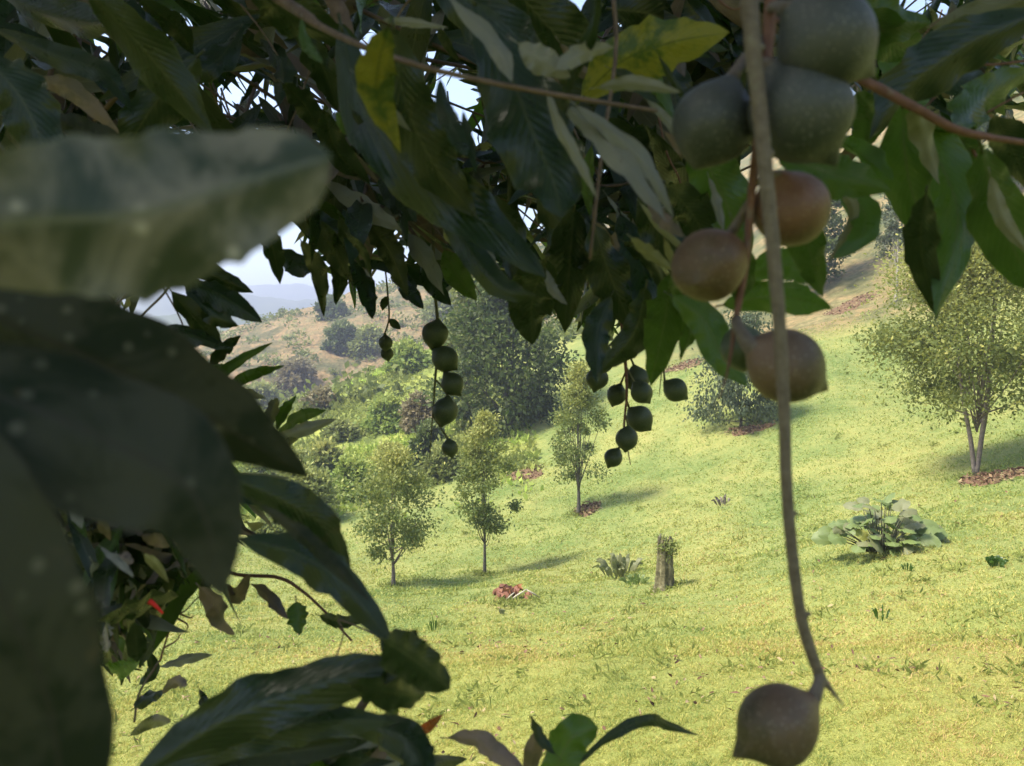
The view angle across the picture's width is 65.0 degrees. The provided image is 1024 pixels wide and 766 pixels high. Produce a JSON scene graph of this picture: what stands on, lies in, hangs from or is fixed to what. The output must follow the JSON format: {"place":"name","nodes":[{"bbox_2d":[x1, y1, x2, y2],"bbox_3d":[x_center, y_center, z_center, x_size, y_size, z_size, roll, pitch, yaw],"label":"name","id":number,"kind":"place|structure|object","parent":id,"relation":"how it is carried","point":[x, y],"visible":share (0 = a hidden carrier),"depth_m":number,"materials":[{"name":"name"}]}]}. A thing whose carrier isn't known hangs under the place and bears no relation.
{"place":"outdoors","nodes":[
{"label":"outdoors","id":0,"kind":"place"},
{"bbox_2d":[94,0,948,288],"label":"sky","id":1,"kind":"structure","parent":0,"point":[256,269],"materials":[{"name":"white"}]},
{"bbox_2d":[105,91,1023,765],"bbox_3d":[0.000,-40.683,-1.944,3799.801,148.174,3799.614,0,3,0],"label":"ground","id":2,"kind":"structure","parent":0,"point":[859,269],"depth_m":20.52,"materials":[{"name":"green plant"}]},
{"bbox_2d":[244,378,283,408],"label":"bush","id":3,"kind":"object","parent":2,"relation":"on","point":[264,388],"visible":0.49,"depth_m":92.09,"materials":[{"name":"green plant"}]},
{"bbox_2d":[246,513,286,535],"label":"bush","id":4,"kind":"object","parent":2,"relation":"on","point":[265,527],"visible":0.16,"depth_m":24.87,"materials":[{"name":"green plant"}]},
{"bbox_2d":[238,446,296,474],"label":"bush","id":5,"kind":"object","parent":2,"relation":"on","point":[251,469],"visible":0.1,"depth_m":37.61,"materials":[{"name":"green plant"}]},
{"bbox_2d":[267,444,309,475],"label":"bush","id":6,"kind":"object","parent":2,"relation":"on","point":[301,453],"visible":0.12,"depth_m":37.61,"materials":[{"name":"green plant"}]},
{"bbox_2d":[270,354,326,388],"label":"bush","id":7,"kind":"object","parent":2,"relation":"on","point":[295,370],"visible":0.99,"depth_m":98.51,"materials":[{"name":"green plant"}]},
{"bbox_2d":[279,460,346,515],"bbox_3d":[-7.286,4.042,28.150,3.014,2.759,3.306,-1,3,-23],"label":"bush","id":8,"kind":"object","parent":2,"relation":"on","point":[316,482],"visible":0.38,"depth_m":27.97,"materials":[{"name":"green plant"}]},
{"bbox_2d":[297,383,338,408],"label":"bush","id":9,"kind":"object","parent":2,"relation":"on","point":[320,391],"visible":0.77,"depth_m":49.84,"materials":[{"name":"brown plant"}]},
{"bbox_2d":[300,435,352,484],"bbox_3d":[-8.359,3.764,36.012,2.491,2.894,3.316,-2,4,-35],"label":"bush","id":10,"kind":"object","parent":2,"relation":"on","point":[324,453],"visible":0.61,"depth_m":35.60,"materials":[{"name":"green plant"}]},
{"bbox_2d":[311,294,350,320],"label":"bush","id":11,"kind":"object","parent":2,"relation":"on","point":[332,309],"visible":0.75,"depth_m":123.72,"materials":[{"name":"green plant"}]},
{"bbox_2d":[318,318,358,355],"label":"bush","id":12,"kind":"object","parent":2,"relation":"on","point":[338,332],"visible":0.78,"depth_m":108.17,"materials":[{"name":"green plant"}]},
{"bbox_2d":[320,416,360,441],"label":"bush","id":13,"kind":"object","parent":2,"relation":"on","point":[339,429],"visible":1,"depth_m":43.61,"materials":[{"name":"green plant"}]},
{"bbox_2d":[325,449,389,506],"bbox_3d":[-6.228,3.842,30.936,2.650,2.684,3.320,1,3,26],"label":"bush","id":14,"kind":"object","parent":2,"relation":"on","point":[359,462],"visible":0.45,"depth_m":30.67,"materials":[{"name":"green plant"}]},
{"bbox_2d":[342,321,393,357],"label":"bush","id":15,"kind":"object","parent":2,"relation":"on","point":[364,341],"visible":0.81,"depth_m":106.90,"materials":[{"name":"green plant"}]},
{"bbox_2d":[353,391,404,433],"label":"bush","id":16,"kind":"object","parent":2,"relation":"on","point":[383,408],"visible":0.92,"depth_m":44.52,"materials":[{"name":"green plant"}]},
{"bbox_2d":[235,339,543,531],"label":"undergrowth","id":17,"kind":"object","parent":2,"relation":"on","point":[521,448],"visible":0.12,"depth_m":41.31,"materials":[{"name":"green plant"}]},
{"bbox_2d":[202,242,583,422],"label":"scrub","id":18,"kind":"object","parent":2,"relation":"on","point":[340,387],"visible":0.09,"depth_m":102.48,"materials":[{"name":"green plant"}]},
{"bbox_2d":[366,436,423,487],"bbox_3d":[-4.867,3.392,33.017,2.645,2.380,2.717,0,3,0],"label":"bush","id":19,"kind":"object","parent":2,"relation":"on","point":[389,444],"visible":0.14,"depth_m":32.95,"materials":[{"name":"green plant"}]},
{"bbox_2d":[329,436,462,584],"bbox_3d":[-2.821,3.103,19.377,3.223,3.705,2.711,-2,4,-36],"label":"young tree","id":20,"kind":"object","parent":2,"relation":"on","point":[390,463],"visible":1,"depth_m":19.00,"materials":[{"name":"green plant"}]},
{"bbox_2d":[379,335,431,372],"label":"bush","id":21,"kind":"object","parent":2,"relation":"on","point":[410,354],"visible":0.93,"depth_m":53.87,"materials":[{"name":"green plant"}]},
{"bbox_2d":[397,389,432,433],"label":"bush","id":22,"kind":"object","parent":2,"relation":"on","point":[412,411],"visible":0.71,"depth_m":43.08,"materials":[{"name":"brown plant"}]},
{"bbox_2d":[406,417,455,469],"bbox_3d":[-3.635,2.782,35.742,2.533,2.545,2.109,0,3,0],"label":"bush","id":23,"kind":"object","parent":2,"relation":"on","point":[423,435],"visible":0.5,"depth_m":35.24,"materials":[{"name":"green plant"}]},
{"bbox_2d":[412,291,457,323],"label":"bush","id":24,"kind":"object","parent":2,"relation":"on","point":[428,312],"visible":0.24,"depth_m":110.50,"materials":[{"name":"green plant"}]},
{"bbox_2d":[426,615,443,630],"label":"weed","id":25,"kind":"object","parent":2,"relation":"on","point":[432,628],"visible":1,"depth_m":12.80,"materials":[{"name":"green plant"}]},
{"bbox_2d":[416,434,466,484],"bbox_3d":[-2.684,3.132,32.224,2.130,2.224,1.874,-1,3,-26],"label":"bush","id":26,"kind":"object","parent":2,"relation":"on","point":[435,466],"visible":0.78,"depth_m":31.91,"materials":[{"name":"green plant"}]},
{"bbox_2d":[422,275,500,430],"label":"evergreen tree","id":27,"kind":"object","parent":2,"relation":"on","point":[460,297],"visible":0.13,"depth_m":41.70,"materials":[{"name":"green plant"}]},
{"bbox_2d":[444,406,523,572],"bbox_3d":[-0.813,2.794,20.539,1.927,4.404,2.177,-3,4,-40],"label":"young tree","id":28,"kind":"object","parent":2,"relation":"on","point":[483,516],"visible":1,"depth_m":20.33,"materials":[{"name":"green plant"}]},
{"bbox_2d":[413,262,603,441],"bbox_3d":[-0.456,-1.551,39.484,9.349,10.714,8.346,-1,3,-19],"label":"evergreen tree","id":29,"kind":"object","parent":2,"relation":"on","point":[493,324],"visible":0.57,"depth_m":38.14,"materials":[{"name":"green plant"}]},
{"bbox_2d":[0,0,1023,765],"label":"macadamia tree","id":30,"kind":"object","parent":2,"relation":"on","point":[136,164],"visible":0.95,"depth_m":0.49,"materials":[{"name":"green plant"}]},
{"bbox_2d":[379,272,400,361],"bbox_3d":[-0.204,-0.118,1.306,0.032,0.167,0.039,-2,4,-34],"label":"nut cluster","id":31,"kind":"object","parent":30,"relation":"hanging from","point":[385,345],"visible":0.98,"depth_m":1.30,"materials":[{"name":"green plant"}]},
{"bbox_2d":[422,225,462,457],"bbox_3d":[-0.093,-0.064,1.077,0.056,0.330,0.040,0,3,0],"label":"nut cluster","id":32,"kind":"object","parent":30,"relation":"hanging from","point":[444,361],"visible":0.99,"depth_m":1.07,"materials":[{"name":"green plant"}]},
{"bbox_2d":[586,323,652,467],"bbox_3d":[0.147,-0.025,1.077,0.095,0.278,0.092,0,3,0],"label":"nut cluster","id":33,"kind":"object","parent":30,"relation":"hanging from","point":[638,418],"visible":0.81,"depth_m":1.07,"materials":[{"name":"green plant"}]},
{"bbox_2d":[659,370,687,401],"bbox_3d":[0.193,-0.027,0.948,0.029,0.098,0.029,3,4,41],"label":"nut cluster","id":34,"kind":"object","parent":30,"relation":"hanging from","point":[675,389],"visible":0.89,"depth_m":0.94,"materials":[{"name":"green plant"}]},
{"bbox_2d":[671,0,878,402],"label":"nut cluster","id":35,"kind":"object","parent":30,"relation":"hanging from","point":[822,61],"visible":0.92,"depth_m":0.33,"materials":[{"name":"green plant"}]},
{"bbox_2d":[732,0,843,765],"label":"nut cluster","id":36,"kind":"object","parent":30,"relation":"hanging from","point":[777,723],"visible":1,"depth_m":0.33,"materials":[{"name":"plant"}]},
{"bbox_2d":[492,584,539,598],"bbox_3d":[0.075,3.990,15.338,0.907,0.285,0.459,0,3,0],"label":"leaf pile","id":37,"kind":"object","parent":2,"relation":"on","point":[505,590],"visible":0.9,"depth_m":15.29,"materials":[{"name":"brown plant"}]},
{"bbox_2d":[510,467,543,479],"bbox_3d":[0.475,3.512,30.695,1.497,0.525,1.726,0,3,0],"label":"soil patch","id":38,"kind":"object","parent":2,"relation":"on","point":[529,476],"visible":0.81,"depth_m":30.38,"materials":[{"name":"brown soil"}]},
{"bbox_2d":[506,463,543,480],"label":"leaf litter","id":39,"kind":"object","parent":38,"relation":"on","point":[525,478],"visible":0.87,"depth_m":30.35,"materials":[{"name":"brown plant"}]},
{"bbox_2d":[498,385,560,423],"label":"bush","id":40,"kind":"object","parent":2,"relation":"on","point":[545,407],"visible":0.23,"depth_m":40.06,"materials":[{"name":"green plant"}]},
{"bbox_2d":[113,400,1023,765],"bbox_3d":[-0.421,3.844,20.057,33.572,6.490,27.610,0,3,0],"label":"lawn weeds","id":41,"kind":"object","parent":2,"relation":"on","point":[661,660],"visible":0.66,"depth_m":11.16,"materials":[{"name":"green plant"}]},
{"bbox_2d":[122,436,1023,763],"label":"fallen leaves","id":42,"kind":"object","parent":2,"relation":"on","point":[652,676],"visible":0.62,"depth_m":8.64,"materials":[{"name":"brown plant"}]},
{"bbox_2d":[547,354,612,512],"bbox_3d":[2.167,1.600,25.479,2.256,5.254,2.263,0,3,0],"label":"young tree","id":43,"kind":"object","parent":2,"relation":"on","point":[579,396],"visible":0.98,"depth_m":25.18,"materials":[{"name":"green plant"}]},
{"bbox_2d":[581,503,598,516],"bbox_3d":[2.371,3.999,25.464,0.773,0.358,0.862,2,4,32],"label":"soil patch","id":44,"kind":"object","parent":2,"relation":"on","point":[586,514],"visible":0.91,"depth_m":25.37,"materials":[{"name":"brown soil"}]},
{"bbox_2d":[574,500,601,514],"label":"leaf litter","id":45,"kind":"object","parent":44,"relation":"on","point":[590,504],"visible":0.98,"depth_m":25.45,"materials":[{"name":"brown plant"}]},
{"bbox_2d":[592,552,642,577],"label":"weed","id":46,"kind":"object","parent":2,"relation":"on","point":[619,564],"visible":0.96,"depth_m":17.35,"materials":[{"name":"green plant"}]},
{"bbox_2d":[619,573,649,584],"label":"weed","id":47,"kind":"object","parent":2,"relation":"on","point":[636,578],"visible":1,"depth_m":16.29,"materials":[{"name":"green plant"}]},
{"bbox_2d":[653,534,680,592],"bbox_3d":[2.962,3.442,15.359,0.598,1.127,0.685,0,3,0],"label":"tree stump","id":48,"kind":"object","parent":2,"relation":"on","point":[664,572],"visible":0.98,"depth_m":15.29,"materials":[{"name":"brown wood"}]},
{"bbox_2d":[662,359,699,372],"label":"soil patch","id":49,"kind":"object","parent":2,"relation":"on","point":[698,364],"visible":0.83,"depth_m":40.01,"materials":[{"name":"brown soil"}]},
{"bbox_2d":[665,357,703,371],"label":"leaf litter","id":50,"kind":"object","parent":49,"relation":"on","point":[670,368],"visible":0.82,"depth_m":40.16,"materials":[{"name":"brown plant"}]},
{"bbox_2d":[711,494,729,505],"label":"weed","id":51,"kind":"object","parent":2,"relation":"on","point":[723,501],"visible":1,"depth_m":22.81,"materials":[{"name":"brown plant"}]},
{"bbox_2d":[676,310,777,429],"bbox_3d":[8.346,-0.441,29.667,4.479,5.258,3.728,0,3,0],"label":"weeping shrub","id":52,"kind":"object","parent":2,"relation":"on","point":[728,396],"visible":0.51,"depth_m":29.16,"materials":[{"name":"green plant"}]},
{"bbox_2d":[732,422,774,435],"bbox_3d":[8.685,1.676,29.071,1.737,0.548,1.083,0,3,0],"label":"soil patch","id":53,"kind":"object","parent":2,"relation":"on","point":[757,429],"visible":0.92,"depth_m":28.77,"materials":[{"name":"soil"}]},
{"bbox_2d":[725,419,775,434],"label":"leaf litter","id":54,"kind":"object","parent":53,"relation":"on","point":[748,429],"visible":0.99,"depth_m":28.94,"materials":[{"name":"brown plant"}]},
{"bbox_2d":[782,200,855,285],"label":"evergreen tree","id":55,"kind":"object","parent":2,"relation":"on","point":[832,241],"visible":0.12,"depth_m":47.01,"materials":[{"name":"green plant"}]},
{"bbox_2d":[826,293,876,314],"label":"soil patch","id":56,"kind":"object","parent":2,"relation":"on","point":[848,305],"visible":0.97,"depth_m":42.07,"materials":[{"name":"brown soil"}]},
{"bbox_2d":[822,291,882,314],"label":"leaf litter","id":57,"kind":"object","parent":56,"relation":"on","point":[858,299],"visible":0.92,"depth_m":42.11,"materials":[{"name":"brown plant"}]},
{"bbox_2d":[811,493,949,556],"bbox_3d":[6.382,2.438,13.887,2.132,1.011,1.836,0,3,0],"label":"broad leaved plant","id":58,"kind":"object","parent":2,"relation":"on","point":[927,532],"visible":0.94,"depth_m":13.68,"materials":[{"name":"green plant"}]},
{"bbox_2d":[871,604,889,620],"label":"weed","id":59,"kind":"object","parent":2,"relation":"on","point":[875,611],"visible":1,"depth_m":10.14,"materials":[{"name":"green plant"}]},
{"bbox_2d":[871,193,903,301],"bbox_3d":[19.157,-7.115,39.456,2.808,6.398,2.933,0,3,0],"label":"young tree","id":60,"kind":"object","parent":2,"relation":"on","point":[891,231],"visible":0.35,"depth_m":39.46,"materials":[{"name":"green plant"}]},
{"bbox_2d":[901,563,913,570],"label":"weed","id":61,"kind":"object","parent":2,"relation":"on","point":[907,565],"visible":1,"depth_m":12.32,"materials":[{"name":"green plant"}]},
{"bbox_2d":[826,227,1023,474],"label":"spreading tree","id":62,"kind":"object","parent":2,"relation":"on","point":[983,275],"visible":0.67,"depth_m":19.68,"materials":[{"name":"green plant"}]},
{"bbox_2d":[962,470,1023,485],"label":"soil patch","id":63,"kind":"object","parent":2,"relation":"on","point":[990,480],"visible":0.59,"depth_m":18.63,"materials":[{"name":"brown soil"}]},
{"bbox_2d":[957,466,1023,484],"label":"leaf litter","id":64,"kind":"object","parent":63,"relation":"on","point":[983,474],"visible":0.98,"depth_m":18.91,"materials":[{"name":"brown plant"}]},
{"bbox_2d":[985,555,1008,567],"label":"weed","id":65,"kind":"object","parent":2,"relation":"on","point":[992,560],"visible":1,"depth_m":11.66,"materials":[{"name":"green plant"}]},
{"bbox_2d":[977,113,1021,187],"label":"evergreen tree","id":66,"kind":"object","parent":2,"relation":"on","point":[983,127],"depth_m":45.56,"materials":[{"name":"green plant"}]}
]}

